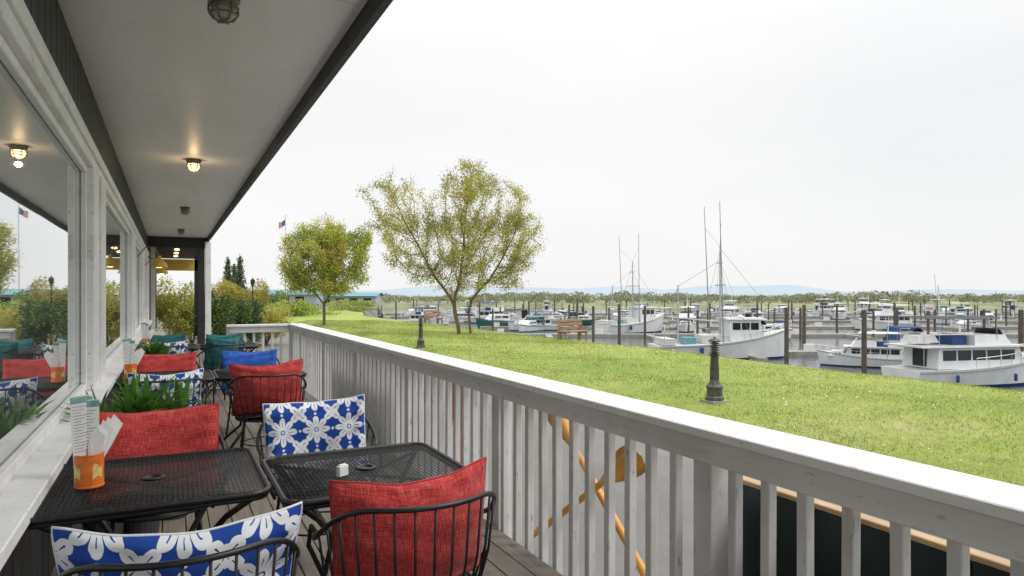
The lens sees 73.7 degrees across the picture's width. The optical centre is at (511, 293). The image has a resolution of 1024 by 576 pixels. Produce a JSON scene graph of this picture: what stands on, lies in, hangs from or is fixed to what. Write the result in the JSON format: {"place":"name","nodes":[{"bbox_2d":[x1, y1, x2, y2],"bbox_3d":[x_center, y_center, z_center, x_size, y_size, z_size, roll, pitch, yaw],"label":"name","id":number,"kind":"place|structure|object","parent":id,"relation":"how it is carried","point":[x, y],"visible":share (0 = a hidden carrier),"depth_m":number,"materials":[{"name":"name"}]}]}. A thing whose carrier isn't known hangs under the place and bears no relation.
{"place":"outdoors","nodes":[
{"label":"outdoors","id":0,"kind":"place"},
{"bbox_2d":[346,286,561,294],"bbox_3d":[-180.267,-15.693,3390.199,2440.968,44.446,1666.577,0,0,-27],"label":"hills","id":1,"kind":"structure","parent":0,"point":[427,290],"depth_m":3168.80,"materials":[{"name":"blue"}]},
{"bbox_2d":[155,295,1009,575],"bbox_3d":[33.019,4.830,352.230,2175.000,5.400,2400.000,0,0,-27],"label":"ground","id":2,"kind":"structure","parent":0,"point":[664,511],"depth_m":7.13,"materials":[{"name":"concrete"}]},
{"bbox_2d":[0,0,147,575],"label":"siding wall","id":3,"kind":"structure","parent":2,"relation":"on","point":[32,553],"depth_m":3.93,"materials":[{"name":"wood"}]},
{"bbox_2d":[0,0,151,570],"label":"window frames","id":4,"kind":"structure","parent":3,"relation":"attached to","point":[32,465],"depth_m":4.04,"materials":[{"name":"wood"}]},
{"bbox_2d":[0,60,138,466],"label":"window glazing","id":5,"kind":"structure","parent":4,"relation":"in","point":[40,383],"depth_m":3.50,"materials":[{"name":"glass"}]},
{"bbox_2d":[156,274,193,336],"bbox_3d":[-14.722,0.606,29.954,3.491,3.105,3.050,0,0,-5],"label":"golden shrub","id":6,"kind":"object","parent":2,"relation":"on","point":[163,303],"visible":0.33,"depth_m":29.15,"materials":[{"name":"yellow plant"}]},
{"bbox_2d":[161,300,211,343],"bbox_3d":[-12.616,1.013,26.962,1.526,2.249,2.526,0,0,26],"label":"golden shrub","id":7,"kind":"object","parent":2,"relation":"on","point":[184,316],"visible":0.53,"depth_m":26.45,"materials":[{"name":"yellow plant"}]},
{"bbox_2d":[193,290,253,334],"bbox_3d":[-10.082,0.941,23.712,2.150,2.392,1.580,0,0,42],"label":"green shrub","id":8,"kind":"object","parent":2,"relation":"on","point":[221,315],"visible":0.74,"depth_m":23.59,"materials":[{"name":"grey plant"}]},
{"bbox_2d":[222,257,233,290],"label":"conifer tree","id":9,"kind":"object","parent":2,"relation":"on","point":[228,269],"visible":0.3,"depth_m":94.85,"materials":[{"name":"green plant"}]},
{"bbox_2d":[233,254,248,289],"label":"conifer tree","id":10,"kind":"object","parent":2,"relation":"on","point":[239,280],"visible":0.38,"depth_m":97.80,"materials":[{"name":"green plant"}]},
{"bbox_2d":[211,276,271,316],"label":"golden shrub","id":11,"kind":"object","parent":2,"relation":"on","point":[228,288],"visible":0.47,"depth_m":41.64,"materials":[{"name":"yellow plant"}]},
{"bbox_2d":[231,294,267,350],"bbox_3d":[-9.838,1.079,25.241,1.379,2.118,2.364,0,0,-27],"label":"pine shrub","id":12,"kind":"object","parent":2,"relation":"on","point":[256,319],"visible":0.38,"depth_m":24.82,"materials":[{"name":"green plant"}]},
{"bbox_2d":[235,288,289,307],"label":"green shrub","id":13,"kind":"object","parent":2,"relation":"on","point":[277,295],"visible":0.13,"depth_m":63.72,"materials":[{"name":"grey plant"}]},
{"bbox_2d":[236,303,297,345],"bbox_3d":[-9.966,1.239,28.221,2.590,1.806,2.514,0,0,5],"label":"golden shrub","id":14,"kind":"object","parent":2,"relation":"on","point":[272,317],"visible":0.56,"depth_m":27.65,"materials":[{"name":"yellow plant"}]},
{"bbox_2d":[253,290,326,306],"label":"boathouse","id":15,"kind":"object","parent":2,"relation":"on","point":[303,296],"visible":0.11,"depth_m":112.00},
{"bbox_2d":[258,298,341,315],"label":"green shrub","id":16,"kind":"object","parent":2,"relation":"on","point":[302,308],"visible":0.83,"depth_m":59.34,"materials":[{"name":"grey plant"}]},
{"bbox_2d":[51,349,562,575],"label":"wooden deck","id":17,"kind":"structure","parent":2,"relation":"on","point":[508,556],"depth_m":4.50,"materials":[{"name":"wood"}]},
{"bbox_2d":[60,385,171,533],"bbox_3d":[-2.464,1.039,4.195,0.690,0.982,0.726,0,0,-27],"label":"potted plant","id":18,"kind":"object","parent":17,"relation":"on","point":[93,526],"visible":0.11,"depth_m":4.15,"materials":[{"name":"green plant"}]},
{"bbox_2d":[26,448,271,533],"bbox_3d":[-1.525,1.154,2.905,0.866,0.754,0.866,0,0,-27],"label":"patio table","id":19,"kind":"object","parent":17,"relation":"on","point":[213,460],"visible":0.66,"depth_m":2.77,"materials":[{"name":"black metal"}]},
{"bbox_2d":[70,394,122,489],"bbox_3d":[-1.706,0.594,2.791,0.108,0.371,0.176,0,0,15],"label":"menu holder","id":20,"kind":"object","parent":19,"relation":"on","point":[93,439],"visible":1,"depth_m":2.75,"materials":[{"name":"paper"}]},
{"bbox_2d":[81,403,225,532],"bbox_3d":[-1.851,1.068,3.552,0.669,0.929,0.588,0,0,-28],"label":"patio chair","id":21,"kind":"object","parent":17,"relation":"on","point":[174,431],"visible":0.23,"depth_m":3.60,"materials":[{"name":"fabric"}]},
{"bbox_2d":[106,371,200,533],"bbox_3d":[-2.316,1.006,4.361,0.638,1.048,0.537,0,0,25],"label":"potted plant","id":22,"kind":"object","parent":17,"relation":"on","point":[139,401],"visible":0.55,"depth_m":4.29,"materials":[{"name":"green plant"}]},
{"bbox_2d":[135,336,178,354],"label":"potted plant","id":23,"kind":"object","parent":17,"relation":"on","point":[155,348],"visible":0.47,"depth_m":8.10,"materials":[{"name":"green plant"}]},
{"bbox_2d":[112,369,214,391],"bbox_3d":[-3.297,1.154,6.457,0.866,0.754,0.866,0,0,-27],"label":"patio table","id":24,"kind":"object","parent":17,"relation":"on","point":[208,376],"visible":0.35,"depth_m":6.63,"materials":[{"name":"black metal"}]},
{"bbox_2d":[122,338,144,378],"bbox_3d":[-3.509,0.594,6.317,0.108,0.371,0.176,0,0,15],"label":"menu holder","id":25,"kind":"object","parent":24,"relation":"on","point":[132,357],"visible":0.88,"depth_m":6.28,"materials":[{"name":"paper"}]},
{"bbox_2d":[119,368,208,406],"bbox_3d":[-2.884,1.080,5.686,0.669,0.903,0.588,0,0,-32],"label":"patio chair","id":26,"kind":"object","parent":17,"relation":"on","point":[196,379],"visible":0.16,"depth_m":5.61,"materials":[{"name":"fabric"}]},
{"bbox_2d":[142,340,191,354],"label":"patio chair","id":27,"kind":"object","parent":17,"relation":"on","point":[182,347],"visible":0.12,"depth_m":9.19,"materials":[{"name":"black fabric"}]},
{"bbox_2d":[135,344,198,352],"bbox_3d":[-5.068,1.154,9.988,0.866,0.754,0.866,0,0,-27],"label":"patio table","id":28,"kind":"object","parent":17,"relation":"on","point":[193,347],"visible":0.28,"depth_m":9.96,"materials":[{"name":"black metal"}]},
{"bbox_2d":[141,322,154,341],"bbox_3d":[-5.240,0.594,9.812,0.108,0.371,0.176,0,0,15],"label":"menu holder","id":29,"kind":"object","parent":28,"relation":"on","point":[146,332],"visible":0.77,"depth_m":9.78,"materials":[{"name":"white paper"}]},
{"bbox_2d":[137,352,201,384],"bbox_3d":[-3.663,1.083,7.252,0.669,0.898,0.588,0,0,-30],"label":"patio chair","id":30,"kind":"object","parent":17,"relation":"on","point":[165,362],"visible":0.23,"depth_m":7.31,"materials":[{"name":"fabric"}]},
{"bbox_2d":[150,333,188,352],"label":"patio chair","id":31,"kind":"object","parent":17,"relation":"on","point":[175,338],"visible":0.11,"depth_m":10.81,"materials":[{"name":"fabric"}]},
{"bbox_2d":[51,501,302,575],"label":"cushion","id":32,"kind":"object","parent":17,"relation":"on","point":[265,544],"visible":1,"depth_m":1.87,"materials":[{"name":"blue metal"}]},
{"bbox_2d":[148,236,206,344],"bbox_3d":[-14.672,-0.070,23.629,6.970,3.200,12.600,0,0,-27],"label":"porch","id":33,"kind":"object","parent":17,"relation":"on","point":[189,248],"visible":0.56,"depth_m":19.61,"materials":[{"name":"black paint"}]},
{"bbox_2d":[154,375,209,520],"bbox_3d":[-2.372,1.043,4.651,0.480,0.975,0.616,0,0,28],"label":"potted plant","id":34,"kind":"object","parent":17,"relation":"on","point":[183,403],"visible":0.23,"depth_m":4.66,"materials":[{"name":"green plant"}]},
{"bbox_2d":[205,242,210,343],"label":"white column","id":35,"kind":"structure","parent":17,"relation":"on","point":[207,287],"depth_m":19.55,"materials":[{"name":"paint"}]},
{"bbox_2d":[196,336,244,403],"bbox_3d":[-4.045,1.063,9.470,0.588,0.938,0.669,0,0,35],"label":"patio chair","id":36,"kind":"object","parent":17,"relation":"on","point":[214,348],"visible":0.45,"depth_m":9.27,"materials":[{"name":"fabric"}]},
{"bbox_2d":[203,333,250,393],"bbox_3d":[-4.503,1.080,10.746,0.669,0.904,0.588,0,0,-38],"label":"patio chair","id":37,"kind":"object","parent":17,"relation":"on","point":[230,336],"visible":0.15,"depth_m":10.81,"materials":[{"name":"fabric"}]},
{"bbox_2d":[198,342,258,396],"bbox_3d":[-4.309,1.154,10.369,0.826,0.753,0.806,0,0,-27],"label":"patio table","id":38,"kind":"object","parent":17,"relation":"on","point":[251,345],"visible":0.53,"depth_m":10.21,"materials":[{"name":"black metal"}]},
{"bbox_2d":[217,349,279,435],"bbox_3d":[-2.927,1.081,7.622,0.669,0.901,0.588,0,0,-21],"label":"patio chair","id":39,"kind":"object","parent":17,"relation":"on","point":[260,358],"visible":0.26,"depth_m":7.65,"materials":[{"name":"fabric"}]},
{"bbox_2d":[212,369,306,447],"bbox_3d":[-2.537,1.154,6.839,0.826,0.753,0.806,0,0,-27],"label":"patio table","id":40,"kind":"object","parent":17,"relation":"on","point":[222,375],"visible":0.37,"depth_m":6.63,"materials":[{"name":"black metal"}]},
{"bbox_2d":[227,358,306,474],"bbox_3d":[-2.164,1.054,6.047,0.669,0.955,0.588,0,0,-22],"label":"patio chair","id":41,"kind":"object","parent":17,"relation":"on","point":[255,388],"visible":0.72,"depth_m":5.89,"materials":[{"name":"fabric"}]},
{"bbox_2d":[256,394,382,536],"bbox_3d":[-1.116,1.067,3.921,0.669,0.929,0.588,0,0,-24],"label":"patio chair","id":42,"kind":"object","parent":17,"relation":"on","point":[307,427],"visible":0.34,"depth_m":3.95,"materials":[{"name":"fabric"}]},
{"bbox_2d":[260,442,464,575],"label":"patio table","id":43,"kind":"object","parent":17,"relation":"on","point":[279,465],"visible":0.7,"depth_m":3.09,"materials":[{"name":"black metal"}]},
{"bbox_2d":[336,463,347,476],"bbox_3d":[-0.724,0.753,2.915,0.024,0.050,0.050,0,0,35],"label":"sugar packet holder","id":44,"kind":"object","parent":43,"relation":"on","point":[341,470],"visible":1,"depth_m":2.90,"materials":[{"name":"white ceramic"}]},
{"bbox_2d":[306,456,496,575],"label":"patio chair","id":45,"kind":"object","parent":17,"relation":"on","point":[431,526],"visible":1,"depth_m":2.32,"materials":[{"name":"fabric"}]},
{"bbox_2d":[226,323,1023,575],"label":"deck railing","id":46,"kind":"object","parent":17,"relation":"on","point":[962,513],"visible":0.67,"depth_m":3.09,"materials":[{"name":"paint"}]},
{"bbox_2d":[534,446,644,537],"bbox_3d":[0.374,1.175,3.869,0.049,0.170,1.376,-30,-17,-39],"label":"wooden oar","id":47,"kind":"object","parent":46,"relation":"attached to","point":[620,465],"visible":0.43,"depth_m":3.50,"materials":[{"name":"wood"}]},
{"bbox_2d":[548,413,644,575],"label":"wooden oar","id":48,"kind":"object","parent":46,"relation":"attached to","point":[640,564],"visible":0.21,"depth_m":3.73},
{"bbox_2d":[325,299,380,311],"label":"green shrub","id":49,"kind":"object","parent":2,"relation":"on","point":[356,305],"visible":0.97,"depth_m":78.55,"materials":[{"name":"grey plant"}]},
{"bbox_2d":[327,293,383,305],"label":"boathouse","id":50,"kind":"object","parent":2,"relation":"on","point":[373,297],"visible":0.27,"depth_m":118.00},
{"bbox_2d":[355,155,549,333],"bbox_3d":[-2.956,-2.470,33.989,9.681,9.183,4.754,0,0,-8],"label":"deciduous tree","id":51,"kind":"object","parent":2,"relation":"on","point":[512,220],"visible":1,"depth_m":33.69,"materials":[{"name":"green plant"}]},
{"bbox_2d":[743,476,1009,575],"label":"green sign board","id":52,"kind":"object","parent":2,"relation":"on","point":[928,555],"visible":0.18,"depth_m":2.46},
{"bbox_2d":[157,0,1023,294],"label":"sky","id":53,"kind":"structure","parent":0,"point":[841,145],"materials":[{"name":"white"}]},
{"bbox_2d":[276,310,1023,486],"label":"lawn","id":54,"kind":"structure","parent":0,"point":[358,316],"depth_m":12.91,"materials":[{"name":"green plant"}]},
{"bbox_2d":[273,212,374,324],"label":"leafy tree","id":55,"kind":"object","parent":54,"relation":"on","point":[327,265],"visible":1,"depth_m":42.33,"materials":[{"name":"green plant"}]},
{"bbox_2d":[415,316,426,348],"bbox_3d":[-3.408,1.453,25.500,0.360,1.230,0.360,0,0,-27],"label":"bollard lamp","id":56,"kind":"object","parent":54,"relation":"on","point":[420,342],"visible":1,"depth_m":25.43,"materials":[{"name":"black metal"}]},
{"bbox_2d":[424,310,442,323],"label":"park bench","id":57,"kind":"object","parent":54,"relation":"on","point":[436,315],"visible":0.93,"depth_m":48.11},
{"bbox_2d":[557,319,588,340],"bbox_3d":[2.660,1.592,29.876,1.440,0.950,0.630,0,0,-37],"label":"park bench","id":58,"kind":"object","parent":54,"relation":"on","point":[578,323],"visible":0.91,"depth_m":29.89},
{"bbox_2d":[309,319,1022,470],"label":"daisies","id":59,"kind":"object","parent":54,"relation":"on","point":[706,378],"visible":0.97,"depth_m":15.92,"materials":[{"name":"white plant"}]},
{"bbox_2d":[700,337,728,404],"bbox_3d":[3.737,1.410,12.600,0.360,1.230,0.360,0,0,-27],"label":"bollard lamp","id":60,"kind":"object","parent":54,"relation":"on","point":[714,394],"visible":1,"depth_m":12.53,"materials":[{"name":"black metal"}]},
{"bbox_2d":[373,295,1023,390],"bbox_3d":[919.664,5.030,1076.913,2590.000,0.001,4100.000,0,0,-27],"label":"water","id":61,"kind":"structure","parent":0,"point":[795,343],"depth_m":88.27,"materials":[{"name":"grey liquid"}]},
{"bbox_2d":[404,298,449,324],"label":"motor yacht","id":62,"kind":"object","parent":61,"relation":"on","point":[413,317],"visible":0.37,"depth_m":107.81,"materials":[{"name":"white plastic"}]},
{"bbox_2d":[445,302,477,319],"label":"motor yacht","id":63,"kind":"object","parent":61,"relation":"on","point":[462,315],"visible":0.42,"depth_m":123.66,"materials":[{"name":"white plastic"}]},
{"bbox_2d":[470,293,521,322],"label":"motor yacht","id":64,"kind":"object","parent":61,"relation":"on","point":[486,312],"visible":0.34,"depth_m":115.88,"materials":[{"name":"white plastic"}]},
{"bbox_2d":[475,309,527,327],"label":"cabin cruiser","id":65,"kind":"object","parent":61,"relation":"on","point":[500,318],"visible":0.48,"depth_m":98.42,"materials":[{"name":"grey"}]},
{"bbox_2d":[517,316,544,331],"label":"cabin cruiser","id":66,"kind":"object","parent":61,"relation":"on","point":[528,323],"visible":0.89,"depth_m":89.81,"materials":[{"name":"white paint"}]},
{"bbox_2d":[508,302,556,330],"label":"motor yacht","id":67,"kind":"object","parent":61,"relation":"on","point":[548,325],"visible":0.48,"depth_m":92.66,"materials":[{"name":"white plastic"}]},
{"bbox_2d":[560,312,600,324],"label":"cabin cruiser","id":68,"kind":"object","parent":61,"relation":"on","point":[587,320],"visible":0.38,"depth_m":108.99,"materials":[{"name":"grey"}]},
{"bbox_2d":[592,306,594,340],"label":"mooring piling","id":69,"kind":"object","parent":61,"relation":"in","point":[593,323],"visible":0.66,"depth_m":72.61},
{"bbox_2d":[618,304,620,344],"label":"mooring piling","id":70,"kind":"object","parent":61,"relation":"in","point":[619,324],"visible":0.66,"depth_m":65.88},
{"bbox_2d":[591,233,663,332],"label":"fishing boat","id":71,"kind":"object","parent":61,"relation":"on","point":[633,322],"visible":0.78,"depth_m":86.52,"materials":[{"name":"white fabric"}]},
{"bbox_2d":[675,292,695,332],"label":"motor yacht","id":72,"kind":"object","parent":61,"relation":"on","point":[683,325],"visible":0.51,"depth_m":89.82,"materials":[{"name":"white plastic"}]},
{"bbox_2d":[376,309,1023,315],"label":"floating dock","id":73,"kind":"object","parent":61,"relation":"on","point":[702,313],"visible":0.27,"depth_m":161.09,"materials":[{"name":"grey wood"}]},
{"bbox_2d":[383,312,1017,318],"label":"floating dock","id":74,"kind":"object","parent":61,"relation":"on","point":[700,316],"visible":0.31,"depth_m":139.86,"materials":[{"name":"grey wood"}]},
{"bbox_2d":[402,315,1016,323],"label":"floating dock","id":75,"kind":"object","parent":61,"relation":"on","point":[826,320],"visible":0.23,"depth_m":118.37,"materials":[{"name":"grey wood"}]},
{"bbox_2d":[648,201,790,359],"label":"fishing boat","id":76,"kind":"object","parent":61,"relation":"on","point":[740,336],"visible":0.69,"depth_m":52.01,"materials":[{"name":"white fabric"}]},
{"bbox_2d":[721,300,740,316],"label":"motor yacht","id":77,"kind":"object","parent":61,"relation":"on","point":[733,310],"visible":0.56,"depth_m":129.89,"materials":[{"name":"white plastic"}]},
{"bbox_2d":[712,301,751,315],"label":"motor yacht","id":78,"kind":"object","parent":61,"relation":"on","point":[714,313],"visible":0.27,"depth_m":150.32,"materials":[{"name":"white plastic"}]},
{"bbox_2d":[480,320,1017,330],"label":"floating dock","id":79,"kind":"object","parent":61,"relation":"on","point":[818,325],"visible":0.36,"depth_m":96.70,"materials":[{"name":"grey wood"}]},
{"bbox_2d":[742,305,763,317],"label":"motor yacht","id":80,"kind":"object","parent":61,"relation":"on","point":[753,311],"visible":0.35,"depth_m":115.19,"materials":[{"name":"white plastic"}]},
{"bbox_2d":[497,325,1017,339],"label":"floating dock","id":81,"kind":"object","parent":61,"relation":"on","point":[651,336],"visible":0.32,"depth_m":78.64,"materials":[{"name":"grey wood"}]},
{"bbox_2d":[761,320,793,339],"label":"cabin cruiser","id":82,"kind":"object","parent":61,"relation":"on","point":[764,324],"visible":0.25,"depth_m":73.20,"materials":[{"name":"white paint"}]},
{"bbox_2d":[784,307,788,361],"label":"mooring piling","id":83,"kind":"object","parent":61,"relation":"in","point":[786,334],"visible":0.66,"depth_m":50.36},
{"bbox_2d":[802,305,805,348],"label":"mooring piling","id":84,"kind":"object","parent":61,"relation":"in","point":[803,324],"visible":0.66,"depth_m":62.06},
{"bbox_2d":[748,339,902,362],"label":"floating dock","id":85,"kind":"object","parent":61,"relation":"on","point":[809,350],"visible":0.18,"depth_m":54.91,"materials":[{"name":"grey wood"}]},
{"bbox_2d":[813,298,847,312],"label":"motor yacht","id":86,"kind":"object","parent":61,"relation":"on","point":[827,307],"visible":0.42,"depth_m":167.04,"materials":[{"name":"white fabric"}]},
{"bbox_2d":[829,298,846,319],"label":"motor yacht","id":87,"kind":"object","parent":61,"relation":"on","point":[842,314],"visible":0.84,"depth_m":132.52,"materials":[{"name":"white fabric"}]},
{"bbox_2d":[816,315,909,367],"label":"motor yacht","id":88,"kind":"object","parent":61,"relation":"on","point":[850,356],"visible":0.62,"depth_m":46.51,"materials":[{"name":"white fabric"}]},
{"bbox_2d":[861,310,866,372],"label":"mooring piling","id":89,"kind":"object","parent":61,"relation":"in","point":[863,341],"visible":0.66,"depth_m":43.22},
{"bbox_2d":[851,294,912,323],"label":"motor yacht","id":90,"kind":"object","parent":61,"relation":"on","point":[869,311],"visible":0.16,"depth_m":110.98,"materials":[{"name":"plastic"}]},
{"bbox_2d":[852,293,920,329],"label":"motor yacht","id":91,"kind":"object","parent":61,"relation":"on","point":[881,319],"visible":0.56,"depth_m":94.14,"materials":[{"name":"plastic"}]},
{"bbox_2d":[880,326,952,349],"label":"cabin cruiser","id":92,"kind":"object","parent":61,"relation":"on","point":[917,330],"visible":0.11,"depth_m":61.64,"materials":[{"name":"white fabric"}]},
{"bbox_2d":[925,304,933,334],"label":"dock sign","id":93,"kind":"object","parent":61,"relation":"in","point":[929,308],"visible":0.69,"depth_m":59.87,"materials":[{"name":"wood"}]},
{"bbox_2d":[933,312,966,323],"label":"cabin cruiser","id":94,"kind":"object","parent":61,"relation":"on","point":[938,321],"visible":0.32,"depth_m":112.68,"materials":[{"name":"white paint"}]},
{"bbox_2d":[881,274,1023,386],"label":"motor yacht","id":95,"kind":"object","parent":61,"relation":"on","point":[987,357],"visible":0.8,"depth_m":36.70,"materials":[{"name":"white fabric"}]},
{"bbox_2d":[947,294,979,315],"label":"motor yacht","id":96,"kind":"object","parent":61,"relation":"on","point":[961,309],"visible":0.43,"depth_m":147.52,"materials":[{"name":"white fabric"}]},
{"bbox_2d":[951,319,992,329],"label":"cabin cruiser","id":97,"kind":"object","parent":61,"relation":"on","point":[971,321],"visible":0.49,"depth_m":94.55,"materials":[{"name":"metal"}]},
{"bbox_2d":[1001,295,1019,312],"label":"motor yacht","id":98,"kind":"object","parent":61,"relation":"on","point":[1012,307],"visible":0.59,"depth_m":175.28,"materials":[{"name":"white fabric"}]},
{"bbox_2d":[1018,310,1023,352],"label":"mooring piling","id":99,"kind":"object","parent":61,"relation":"in","point":[1020,326],"visible":0.35,"depth_m":43.20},
{"bbox_2d":[373,296,1023,307],"bbox_3d":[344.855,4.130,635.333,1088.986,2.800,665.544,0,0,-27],"label":"shore","id":100,"kind":"structure","parent":0,"point":[561,304],"depth_m":240.63,"materials":[{"name":"plant"}]},
{"bbox_2d":[330,290,1023,303],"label":"distant trees","id":101,"kind":"object","parent":100,"relation":"on","point":[540,297],"visible":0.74,"depth_m":252.90,"materials":[{"name":"plant"}]},
{"bbox_2d":[518,285,883,294],"bbox_3d":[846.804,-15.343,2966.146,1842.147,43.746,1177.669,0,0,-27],"label":"hills","id":102,"kind":"structure","parent":0,"point":[769,290],"depth_m":2770.82,"materials":[{"name":"blue"}]},
{"bbox_2d":[853,289,1023,294],"bbox_3d":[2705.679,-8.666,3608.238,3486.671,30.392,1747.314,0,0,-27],"label":"hills","id":103,"kind":"structure","parent":0,"point":[959,291],"depth_m":3370.75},
{"bbox_3d":[-5.724,-1.761,5.798,6.969,0.279,27.500,0,0,-27],"label":"roof deck","id":104,"kind":"object","parent":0,"visible":0},
{"bbox_2d":[58,0,367,237],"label":"soffit","id":105,"kind":"structure","parent":104,"relation":"attached to","point":[175,84],"depth_m":5.20,"materials":[{"name":"paint"}]},
{"bbox_2d":[186,158,201,171],"bbox_3d":[-3.804,-1.527,8.161,0.170,0.145,0.170,0,0,-27],"label":"ceiling lamp","id":106,"kind":"object","parent":105,"relation":"attached to","point":[193,165],"visible":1,"depth_m":8.11,"materials":[{"name":"glass"}]},
{"bbox_2d":[207,0,239,24],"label":"ceiling lamp","id":107,"kind":"object","parent":105,"relation":"attached to","point":[223,11],"visible":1,"depth_m":3.64,"materials":[{"name":"glass"}]},
{"bbox_2d":[207,0,392,241],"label":"fascia","id":108,"kind":"structure","parent":104,"relation":"attached to","point":[370,14],"depth_m":4.93,"materials":[{"name":"wood"}]},
{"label":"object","id":109,"kind":"object","parent":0,"visible":0},
{"bbox_2d":[137,246,167,267],"bbox_3d":[-7.078,-0.719,13.498,0.520,0.419,0.320,0,0,-4],"label":"gooseneck wall lamp","id":110,"kind":"object","parent":109,"relation":"attached to","point":[158,262],"visible":1,"depth_m":13.42,"materials":[{"name":"metal"}]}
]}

